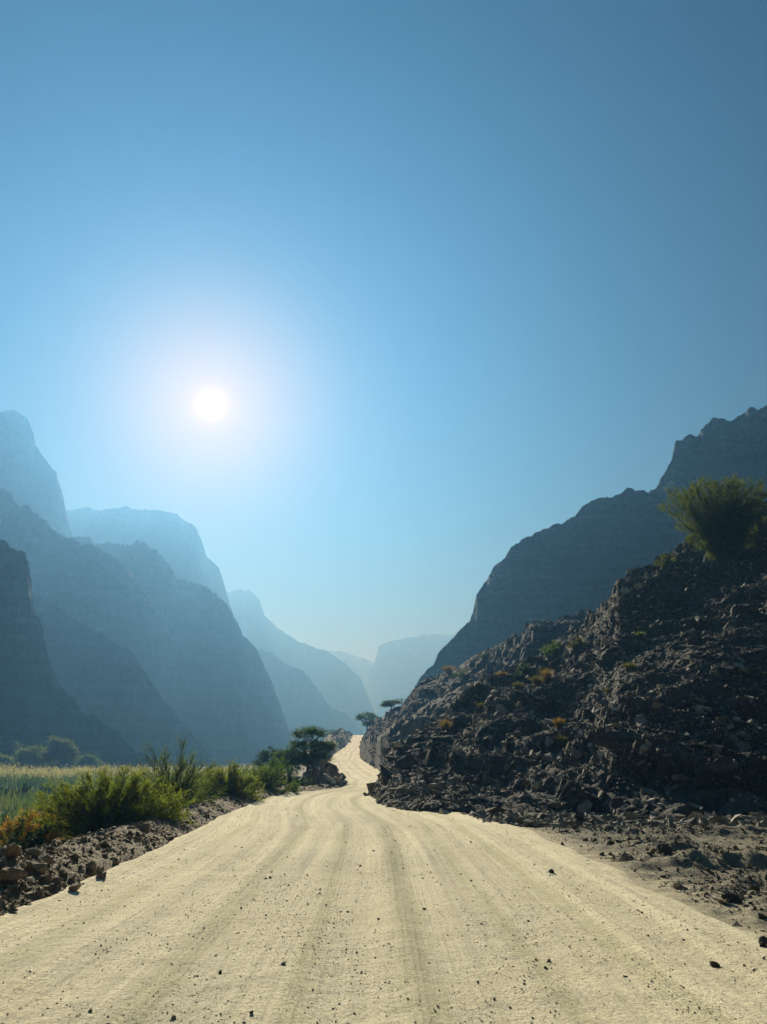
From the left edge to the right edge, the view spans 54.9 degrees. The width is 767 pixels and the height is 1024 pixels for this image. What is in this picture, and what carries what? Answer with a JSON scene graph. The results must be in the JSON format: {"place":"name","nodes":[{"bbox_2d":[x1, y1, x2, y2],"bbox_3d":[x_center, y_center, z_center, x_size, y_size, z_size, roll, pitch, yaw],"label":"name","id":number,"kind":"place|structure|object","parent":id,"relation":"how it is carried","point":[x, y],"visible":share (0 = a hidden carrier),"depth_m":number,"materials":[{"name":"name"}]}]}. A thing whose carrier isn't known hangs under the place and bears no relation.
{"place":"outdoors","nodes":[
{"label":"outdoors","id":0,"kind":"place"},
{"bbox_2d":[0,410,71,537],"bbox_3d":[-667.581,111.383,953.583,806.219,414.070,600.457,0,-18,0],"label":"mountain","id":1,"kind":"structure","parent":0,"point":[28,475],"depth_m":832.41,"materials":[{"name":"stone"}]},
{"bbox_2d":[0,789,90,799],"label":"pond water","id":2,"kind":"structure","parent":0,"point":[34,791],"depth_m":110.82,"materials":[{"name":"teal liquid"}]},
{"bbox_2d":[0,787,11,796],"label":"pond shrub","id":3,"kind":"object","parent":2,"relation":"in","point":[2,789],"visible":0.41,"depth_m":97.41,"materials":[{"name":"green plant"}]},
{"bbox_2d":[9,782,30,798],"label":"pond shrub","id":4,"kind":"object","parent":2,"relation":"in","point":[24,789],"visible":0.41,"depth_m":89.49,"materials":[{"name":"green plant"}]},
{"bbox_2d":[38,785,53,794],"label":"pond shrub","id":5,"kind":"object","parent":2,"relation":"in","point":[45,788],"visible":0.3,"depth_m":100.75,"materials":[{"name":"green plant"}]},
{"bbox_2d":[0,540,152,775],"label":"mountain","id":6,"kind":"structure","parent":0,"point":[38,705],"depth_m":219.76,"materials":[{"name":"stone"}]},
{"bbox_2d":[0,488,239,764],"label":"mountain","id":7,"kind":"structure","parent":0,"point":[97,590],"depth_m":496.63,"materials":[{"name":"stone"}]},
{"bbox_2d":[32,593,212,768],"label":"mountain","id":8,"kind":"structure","parent":0,"point":[104,679],"depth_m":329.57,"materials":[{"name":"stone"}]},
{"bbox_2d":[0,762,269,846],"bbox_3d":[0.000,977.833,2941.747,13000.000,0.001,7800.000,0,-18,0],"label":"valley ground","id":9,"kind":"structure","parent":0,"point":[250,764],"depth_m":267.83,"materials":[{"name":"green plant"}]},
{"bbox_2d":[0,752,19,770],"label":"marsh tree","id":10,"kind":"object","parent":9,"relation":"on","point":[5,759],"visible":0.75,"depth_m":155.67,"materials":[{"name":"green plant"}]},
{"bbox_2d":[0,733,22,757],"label":"marsh tree","id":11,"kind":"object","parent":9,"relation":"on","point":[10,746],"visible":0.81,"depth_m":179.71,"materials":[{"name":"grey plant"}]},
{"bbox_2d":[10,744,55,776],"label":"marsh tree","id":12,"kind":"object","parent":9,"relation":"on","point":[29,756],"visible":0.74,"depth_m":170.69,"materials":[{"name":"green plant"}]},
{"bbox_2d":[36,735,83,768],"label":"marsh tree","id":13,"kind":"object","parent":9,"relation":"on","point":[58,750],"visible":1,"depth_m":167.95,"materials":[{"name":"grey plant"}]},
{"bbox_2d":[72,753,103,769],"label":"marsh tree","id":14,"kind":"object","parent":9,"relation":"on","point":[91,760],"visible":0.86,"depth_m":183.42,"materials":[{"name":"green plant"}]},
{"bbox_2d":[90,761,113,772],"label":"marsh tree","id":15,"kind":"object","parent":9,"relation":"on","point":[103,763],"visible":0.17,"depth_m":187.95,"materials":[{"name":"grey plant"}]},
{"bbox_2d":[9,762,198,840],"bbox_3d":[-6.455,6.804,17.198,4.373,1.879,2.732,0,-18,0],"label":"broom bush","id":16,"kind":"object","parent":9,"relation":"on","point":[118,803],"visible":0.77,"depth_m":16.87,"materials":[{"name":"green plant"}]},
{"bbox_2d":[0,765,251,787],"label":"reeds","id":17,"kind":"object","parent":9,"relation":"on","point":[37,781],"visible":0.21,"depth_m":128.12,"materials":[{"name":"green plant"}]},
{"bbox_2d":[0,762,256,780],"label":"reeds plumes","id":18,"kind":"object","parent":17,"relation":"in","point":[64,774],"visible":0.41,"depth_m":131.21,"materials":[{"name":"plant"}]},
{"bbox_2d":[66,506,234,617],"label":"mountain","id":19,"kind":"structure","parent":0,"point":[174,540],"depth_m":1168.38,"materials":[{"name":"stone"}]},
{"bbox_2d":[57,531,292,762],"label":"mountain","id":20,"kind":"structure","parent":0,"point":[215,648],"depth_m":647.57,"materials":[{"name":"stone"}]},
{"bbox_2d":[227,589,376,733],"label":"mountain","id":21,"kind":"structure","parent":0,"point":[337,682],"depth_m":1632.91,"materials":[{"name":"stone"}]},
{"bbox_2d":[257,649,363,752],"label":"mountain","id":22,"kind":"structure","parent":0,"point":[302,701],"depth_m":1074.18,"materials":[{"name":"stone"}]},
{"bbox_2d":[328,651,373,692],"bbox_3d":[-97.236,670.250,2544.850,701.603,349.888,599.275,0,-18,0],"label":"mountain","id":23,"kind":"structure","parent":0,"point":[361,668],"depth_m":2448.39,"materials":[{"name":"stone"}]},
{"bbox_2d":[0,735,766,1023],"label":"road","id":24,"kind":"structure","parent":0,"point":[624,1000],"depth_m":6.92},
{"bbox_2d":[68,882,81,891],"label":"boulder","id":25,"kind":"object","parent":24,"relation":"on","point":[74,887],"visible":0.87,"depth_m":9.05,"materials":[{"name":"stone"}]},
{"bbox_2d":[96,871,106,878],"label":"boulder","id":26,"kind":"object","parent":24,"relation":"on","point":[100,875],"visible":1,"depth_m":9.89,"materials":[{"name":"stone"}]},
{"bbox_2d":[0,824,766,1023],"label":"grit","id":27,"kind":"object","parent":24,"relation":"on","point":[220,1013],"visible":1,"depth_m":6.70,"materials":[{"name":"beige gravel"}]},
{"bbox_2d":[6,800,766,1023],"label":"pebbles","id":28,"kind":"object","parent":24,"relation":"on","point":[173,1017],"visible":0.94,"depth_m":7.09,"materials":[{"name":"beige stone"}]},
{"bbox_2d":[709,961,719,966],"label":"boulder","id":29,"kind":"object","parent":24,"relation":"on","point":[714,964],"visible":1,"depth_m":6.00,"materials":[{"name":"stone"}]},
{"bbox_2d":[758,936,766,946],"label":"boulder","id":30,"kind":"object","parent":24,"relation":"on","point":[762,941],"visible":1,"depth_m":6.57,"materials":[{"name":"stone"}]},
{"bbox_2d":[0,0,766,662],"label":"sky","id":31,"kind":"structure","parent":0,"point":[372,299],"materials":[{"name":"blue"}]},
{"bbox_2d":[374,679,418,717],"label":"mountain","id":32,"kind":"structure","parent":0,"point":[403,691],"depth_m":1779.57,"materials":[{"name":"stone"}]},
{"bbox_2d":[367,634,455,709],"bbox_3d":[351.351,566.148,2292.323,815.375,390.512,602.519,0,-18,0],"label":"mountain","id":33,"kind":"structure","parent":0,"point":[400,663],"depth_m":2140.24,"materials":[{"name":"stone"}]},
{"bbox_2d":[360,608,597,770],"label":"hillside","id":34,"kind":"structure","parent":0,"point":[474,665],"depth_m":92.56,"materials":[{"name":"grey stone"}]},
{"bbox_2d":[355,712,379,732],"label":"acacia tree","id":35,"kind":"object","parent":34,"relation":"on","point":[363,717],"visible":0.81,"depth_m":134.62,"materials":[{"name":"green plant"}]},
{"bbox_2d":[380,699,402,709],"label":"acacia tree","id":36,"kind":"object","parent":34,"relation":"on","point":[389,703],"visible":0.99,"depth_m":117.91,"materials":[{"name":"green plant"}]},
{"bbox_2d":[419,678,433,685],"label":"boulder","id":37,"kind":"object","parent":34,"relation":"on","point":[427,680],"visible":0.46,"depth_m":109.16,"materials":[{"name":"stone"}]},
{"bbox_2d":[440,665,454,673],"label":"grass tuft","id":38,"kind":"object","parent":34,"relation":"on","point":[449,670],"visible":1,"depth_m":103.61,"materials":[{"name":"plant"}]},
{"bbox_2d":[450,667,467,679],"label":"slope shrub","id":39,"kind":"object","parent":34,"relation":"on","point":[460,674],"visible":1,"depth_m":94.65,"materials":[{"name":"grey plant"}]},
{"bbox_2d":[359,611,587,768],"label":"rubble","id":40,"kind":"object","parent":34,"relation":"on","point":[381,725],"visible":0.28,"depth_m":97.75,"materials":[{"name":"grey stone"}]},
{"bbox_2d":[480,652,488,658],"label":"slope shrub","id":41,"kind":"object","parent":34,"relation":"on","point":[482,656],"visible":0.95,"depth_m":102.62,"materials":[{"name":"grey plant"}]},
{"bbox_2d":[284,729,766,938],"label":"verge ground","id":42,"kind":"structure","parent":0,"point":[669,864],"depth_m":11.38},
{"bbox_2d":[0,813,8,839],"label":"marsh shrub","id":43,"kind":"object","parent":42,"relation":"on","point":[4,822],"visible":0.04,"depth_m":20.38,"materials":[{"name":"green plant"}]},
{"bbox_2d":[0,810,53,849],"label":"marsh shrub","id":44,"kind":"object","parent":42,"relation":"on","point":[36,839],"visible":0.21,"depth_m":15.10,"materials":[{"name":"green plant"}]},
{"bbox_2d":[0,806,70,845],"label":"dry shrub","id":45,"kind":"object","parent":42,"relation":"on","point":[9,827],"visible":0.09,"depth_m":17.33,"materials":[{"name":"orange plant"}]},
{"bbox_2d":[0,785,343,915],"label":"berm","id":46,"kind":"structure","parent":42,"relation":"on","point":[107,861],"depth_m":12.28,"materials":[{"name":"stone"}]},
{"bbox_2d":[0,842,21,857],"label":"boulder","id":47,"kind":"object","parent":46,"relation":"on","point":[11,849],"visible":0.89,"depth_m":9.40,"materials":[{"name":"stone"}]},
{"bbox_2d":[0,867,27,883],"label":"boulder","id":48,"kind":"object","parent":46,"relation":"on","point":[7,874],"visible":0.93,"depth_m":8.53,"materials":[{"name":"stone"}]},
{"bbox_2d":[25,848,41,857],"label":"boulder","id":49,"kind":"object","parent":46,"relation":"on","point":[34,852],"visible":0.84,"depth_m":9.99,"materials":[{"name":"stone"}]},
{"bbox_2d":[23,861,47,874],"bbox_3d":[-4.348,4.456,9.232,0.275,0.184,0.180,-8,-20,23],"label":"boulder","id":50,"kind":"object","parent":46,"relation":"on","point":[38,867],"visible":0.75,"depth_m":9.19,"materials":[{"name":"stone"}]},
{"bbox_2d":[38,853,51,864],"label":"boulder","id":51,"kind":"object","parent":46,"relation":"on","point":[47,858],"visible":0.67,"depth_m":9.68,"materials":[{"name":"stone"}]},
{"bbox_2d":[52,877,62,885],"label":"boulder","id":52,"kind":"object","parent":46,"relation":"on","point":[57,881],"visible":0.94,"depth_m":9.09,"materials":[{"name":"stone"}]},
{"bbox_2d":[86,861,97,872],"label":"boulder","id":53,"kind":"object","parent":46,"relation":"on","point":[91,867],"visible":0.93,"depth_m":10.24,"materials":[{"name":"stone"}]},
{"bbox_2d":[97,866,104,871],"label":"boulder","id":54,"kind":"object","parent":46,"relation":"on","point":[100,869],"visible":0.62,"depth_m":10.39,"materials":[{"name":"stone"}]},
{"bbox_2d":[99,840,107,845],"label":"boulder","id":55,"kind":"object","parent":46,"relation":"on","point":[103,842],"visible":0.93,"depth_m":11.95,"materials":[{"name":"stone"}]},
{"bbox_2d":[112,857,119,864],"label":"boulder","id":56,"kind":"object","parent":46,"relation":"on","point":[115,861],"visible":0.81,"depth_m":11.10,"materials":[{"name":"stone"}]},
{"bbox_2d":[136,822,149,831],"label":"boulder","id":57,"kind":"object","parent":46,"relation":"on","point":[145,826],"visible":0.86,"depth_m":14.63,"materials":[{"name":"stone"}]},
{"bbox_2d":[0,785,340,915],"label":"rubble","id":58,"kind":"object","parent":46,"relation":"on","point":[41,891],"visible":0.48,"depth_m":10.69,"materials":[{"name":"stone"}]},
{"bbox_2d":[127,731,226,810],"bbox_3d":[-6.251,8.117,22.706,3.127,2.630,2.639,0,-18,0],"label":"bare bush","id":59,"kind":"object","parent":42,"relation":"on","point":[179,771],"visible":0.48,"depth_m":22.55,"materials":[{"name":"green plant"}]},
{"bbox_2d":[172,764,227,802],"bbox_3d":[-7.361,11.609,30.919,4.102,2.118,2.720,0,-18,0],"label":"broom bush","id":60,"kind":"object","parent":42,"relation":"on","point":[197,780],"visible":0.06,"depth_m":30.78,"materials":[{"name":"green plant"}]},
{"bbox_2d":[193,757,265,801],"bbox_3d":[-5.727,10.004,27.129,2.975,1.910,2.216,0,-18,0],"label":"broom bush","id":61,"kind":"object","parent":42,"relation":"on","point":[218,778],"visible":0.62,"depth_m":26.98,"materials":[{"name":"green plant"}]},
{"bbox_2d":[207,757,252,788],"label":"leafy bush","id":62,"kind":"object","parent":42,"relation":"on","point":[245,770],"visible":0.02,"depth_m":42.80,"materials":[{"name":"green plant"}]},
{"bbox_2d":[242,764,293,793],"bbox_3d":[-5.284,12.034,32.820,2.688,1.652,2.296,0,-18,0],"label":"leafy bush","id":63,"kind":"object","parent":42,"relation":"on","point":[264,778],"visible":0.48,"depth_m":32.66,"materials":[{"name":"green plant"}]},
{"bbox_2d":[257,749,291,787],"bbox_3d":[-5.694,13.487,37.640,2.370,2.746,1.980,-3,-19,9],"label":"leafy bush","id":64,"kind":"object","parent":42,"relation":"on","point":[272,763],"visible":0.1,"depth_m":37.76,"materials":[{"name":"green plant"}]},
{"bbox_2d":[252,746,301,774],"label":"broadleaf tree","id":65,"kind":"object","parent":42,"relation":"on","point":[266,754],"visible":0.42,"depth_m":58.56,"materials":[{"name":"green plant"}]},
{"bbox_2d":[271,765,316,787],"bbox_3d":[-4.685,13.793,37.671,2.536,1.668,1.985,8,-20,-22],"label":"leafy bush","id":66,"kind":"object","parent":42,"relation":"on","point":[290,778],"visible":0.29,"depth_m":37.49,"materials":[{"name":"green plant"}]},
{"bbox_2d":[289,781,301,792],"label":"leafy bush","id":67,"kind":"object","parent":42,"relation":"on","point":[293,788],"visible":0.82,"depth_m":33.29,"materials":[{"name":"green plant"}]},
{"bbox_2d":[273,724,340,770],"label":"acacia tree","id":68,"kind":"object","parent":42,"relation":"on","point":[316,746],"visible":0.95,"depth_m":47.21,"materials":[{"name":"green plant"}]},
{"bbox_2d":[295,729,352,787],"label":"rubble","id":69,"kind":"object","parent":42,"relation":"on","point":[321,770],"visible":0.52,"depth_m":42.21,"materials":[{"name":"grey stone"}]},
{"bbox_2d":[604,823,612,828],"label":"boulder","id":70,"kind":"object","parent":42,"relation":"on","point":[607,826],"visible":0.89,"depth_m":16.81,"materials":[{"name":"stone"}]},
{"bbox_2d":[469,810,766,827],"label":"scree","id":71,"kind":"structure","parent":42,"relation":"on","point":[562,818],"depth_m":19.06,"materials":[{"name":"grey stone"}]},
{"bbox_2d":[620,852,629,860],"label":"boulder","id":72,"kind":"object","parent":42,"relation":"on","point":[624,856],"visible":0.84,"depth_m":11.88,"materials":[{"name":"stone"}]},
{"bbox_2d":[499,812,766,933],"bbox_3d":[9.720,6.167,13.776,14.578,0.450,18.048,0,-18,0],"label":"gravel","id":73,"kind":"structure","parent":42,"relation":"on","point":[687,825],"depth_m":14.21,"materials":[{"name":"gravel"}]},
{"bbox_2d":[644,846,656,854],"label":"boulder","id":74,"kind":"object","parent":42,"relation":"on","point":[650,850],"visible":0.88,"depth_m":11.99,"materials":[{"name":"stone"}]},
{"bbox_2d":[656,843,671,854],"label":"boulder","id":75,"kind":"object","parent":42,"relation":"on","point":[664,848],"visible":0.96,"depth_m":12.17,"materials":[{"name":"stone"}]},
{"bbox_2d":[721,891,743,903],"bbox_3d":[4.072,4.501,8.628,0.249,0.121,0.086,-11,-21,30],"label":"boulder","id":76,"kind":"object","parent":42,"relation":"on","point":[733,897],"visible":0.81,"depth_m":8.60,"materials":[{"name":"stone"}]},
{"bbox_2d":[372,501,766,816],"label":"hillside","id":77,"kind":"structure","parent":0,"point":[705,782],"depth_m":32.60,"materials":[{"name":"grey stone"}]},
{"bbox_2d":[379,764,393,783],"bbox_3d":[0.156,10.835,29.972,0.717,1.159,0.629,12,-22,-33],"label":"boulder","id":78,"kind":"object","parent":77,"relation":"on","point":[386,773],"visible":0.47,"depth_m":29.85,"materials":[{"name":"stone"}]},
{"bbox_2d":[394,754,418,769],"bbox_3d":[1.029,10.907,31.810,0.892,0.925,0.673,12,-22,-32],"label":"boulder","id":79,"kind":"object","parent":77,"relation":"on","point":[402,762],"visible":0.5,"depth_m":31.69,"materials":[{"name":"stone"}]},
{"bbox_2d":[439,718,452,731],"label":"grass tuft","id":80,"kind":"object","parent":77,"relation":"on","point":[447,725],"visible":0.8,"depth_m":39.53,"materials":[{"name":"plant"}]},
{"bbox_2d":[431,735,460,740],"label":"boulder","id":81,"kind":"object","parent":77,"relation":"on","point":[444,738],"visible":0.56,"depth_m":35.95,"materials":[{"name":"stone"}]},
{"bbox_2d":[444,805,471,813],"bbox_3d":[2.155,9.067,22.465,1.082,0.355,0.606,7,-11,9],"label":"boulder","id":82,"kind":"object","parent":77,"relation":"on","point":[458,808],"visible":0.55,"depth_m":22.29,"materials":[{"name":"stone"}]},
{"bbox_2d":[475,703,483,708],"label":"grass tuft","id":83,"kind":"object","parent":77,"relation":"on","point":[481,705],"visible":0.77,"depth_m":43.72,"materials":[{"name":"plant"}]},
{"bbox_2d":[495,671,506,677],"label":"grass tuft","id":84,"kind":"object","parent":77,"relation":"on","point":[501,675],"visible":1,"depth_m":47.97,"materials":[{"name":"plant"}]},
{"bbox_2d":[511,681,524,689],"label":"grass tuft","id":85,"kind":"object","parent":77,"relation":"on","point":[516,685],"visible":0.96,"depth_m":43.28,"materials":[{"name":"plant"}]},
{"bbox_2d":[512,690,532,700],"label":"boulder","id":86,"kind":"object","parent":77,"relation":"on","point":[518,695],"visible":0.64,"depth_m":40.52,"materials":[{"name":"stone"}]},
{"bbox_2d":[515,662,530,674],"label":"slope shrub","id":87,"kind":"object","parent":77,"relation":"on","point":[523,669],"visible":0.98,"depth_m":51.45,"materials":[{"name":"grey plant"}]},
{"bbox_2d":[526,740,540,752],"bbox_3d":[6.559,10.102,31.660,0.788,0.608,0.582,8,-20,-23],"label":"boulder","id":88,"kind":"object","parent":77,"relation":"on","point":[532,745],"visible":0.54,"depth_m":31.57,"materials":[{"name":"stone"}]},
{"bbox_2d":[529,675,543,684],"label":"grass tuft","id":89,"kind":"object","parent":77,"relation":"on","point":[536,680],"visible":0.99,"depth_m":42.90,"materials":[{"name":"plant"}]},
{"bbox_2d":[538,667,554,682],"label":"grass tuft","id":90,"kind":"object","parent":77,"relation":"on","point":[547,675],"visible":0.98,"depth_m":43.15,"materials":[{"name":"plant"}]},
{"bbox_2d":[538,640,568,654],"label":"slope shrub","id":91,"kind":"object","parent":77,"relation":"on","point":[550,651],"visible":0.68,"depth_m":54.65,"materials":[{"name":"green plant"}]},
{"bbox_2d":[551,717,565,727],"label":"grass tuft","id":92,"kind":"object","parent":77,"relation":"on","point":[558,723],"visible":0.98,"depth_m":32.83,"materials":[{"name":"plant"}]},
{"bbox_2d":[553,733,568,750],"bbox_3d":[7.535,9.782,31.504,0.909,0.815,0.945,0,-18,0],"label":"grass tuft","id":93,"kind":"object","parent":77,"relation":"on","point":[560,741],"visible":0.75,"depth_m":31.34,"materials":[{"name":"green plant"}]},
{"bbox_2d":[363,500,766,816],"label":"rubble","id":94,"kind":"object","parent":77,"relation":"on","point":[501,710],"visible":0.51,"depth_m":32.09,"materials":[{"name":"grey stone"}]},
{"bbox_2d":[567,636,584,649],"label":"slope shrub","id":95,"kind":"object","parent":77,"relation":"on","point":[576,644],"visible":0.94,"depth_m":50.61,"materials":[{"name":"plant"}]},
{"bbox_2d":[572,662,590,670],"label":"boulder","id":96,"kind":"object","parent":77,"relation":"on","point":[582,666],"visible":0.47,"depth_m":43.43,"materials":[{"name":"stone"}]},
{"bbox_2d":[592,730,653,748],"bbox_3d":[8.925,8.320,26.790,2.652,0.736,0.954,-1,-15,12],"label":"boulder","id":97,"kind":"object","parent":77,"relation":"on","point":[608,739],"visible":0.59,"depth_m":26.74,"materials":[{"name":"stone"}]},
{"bbox_2d":[619,662,636,669],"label":"grass tuft","id":98,"kind":"object","parent":77,"relation":"on","point":[628,666],"visible":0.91,"depth_m":37.19,"materials":[{"name":"green plant"}]},
{"bbox_2d":[634,631,644,637],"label":"grass tuft","id":99,"kind":"object","parent":77,"relation":"on","point":[640,634],"visible":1,"depth_m":42.97,"materials":[{"name":"green plant"}]},
{"bbox_2d":[655,553,677,568],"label":"slope shrub","id":100,"kind":"object","parent":77,"relation":"on","point":[667,560],"visible":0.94,"depth_m":56.39,"materials":[{"name":"green plant"}]},
{"bbox_2d":[655,473,766,562],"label":"bush","id":101,"kind":"object","parent":77,"relation":"on","point":[722,534],"visible":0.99,"depth_m":53.36,"materials":[{"name":"green plant"}]},
{"bbox_2d":[702,756,737,774],"bbox_3d":[10.855,8.253,23.878,0.896,0.683,0.909,7,-19,-19],"label":"boulder","id":102,"kind":"object","parent":77,"relation":"on","point":[724,765],"visible":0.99,"depth_m":23.74,"materials":[{"name":"stone"}]},
{"bbox_2d":[729,604,756,615],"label":"boulder","id":103,"kind":"object","parent":77,"relation":"on","point":[737,609],"visible":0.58,"depth_m":42.27,"materials":[{"name":"stone"}]},
{"bbox_2d":[416,487,766,685],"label":"mountain","id":104,"kind":"structure","parent":0,"point":[588,555],"depth_m":255.50,"materials":[{"name":"grey stone"}]},
{"bbox_2d":[649,405,766,498],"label":"mountain","id":105,"kind":"structure","parent":0,"point":[716,449],"depth_m":283.24,"materials":[{"name":"grey stone"}]}
]}

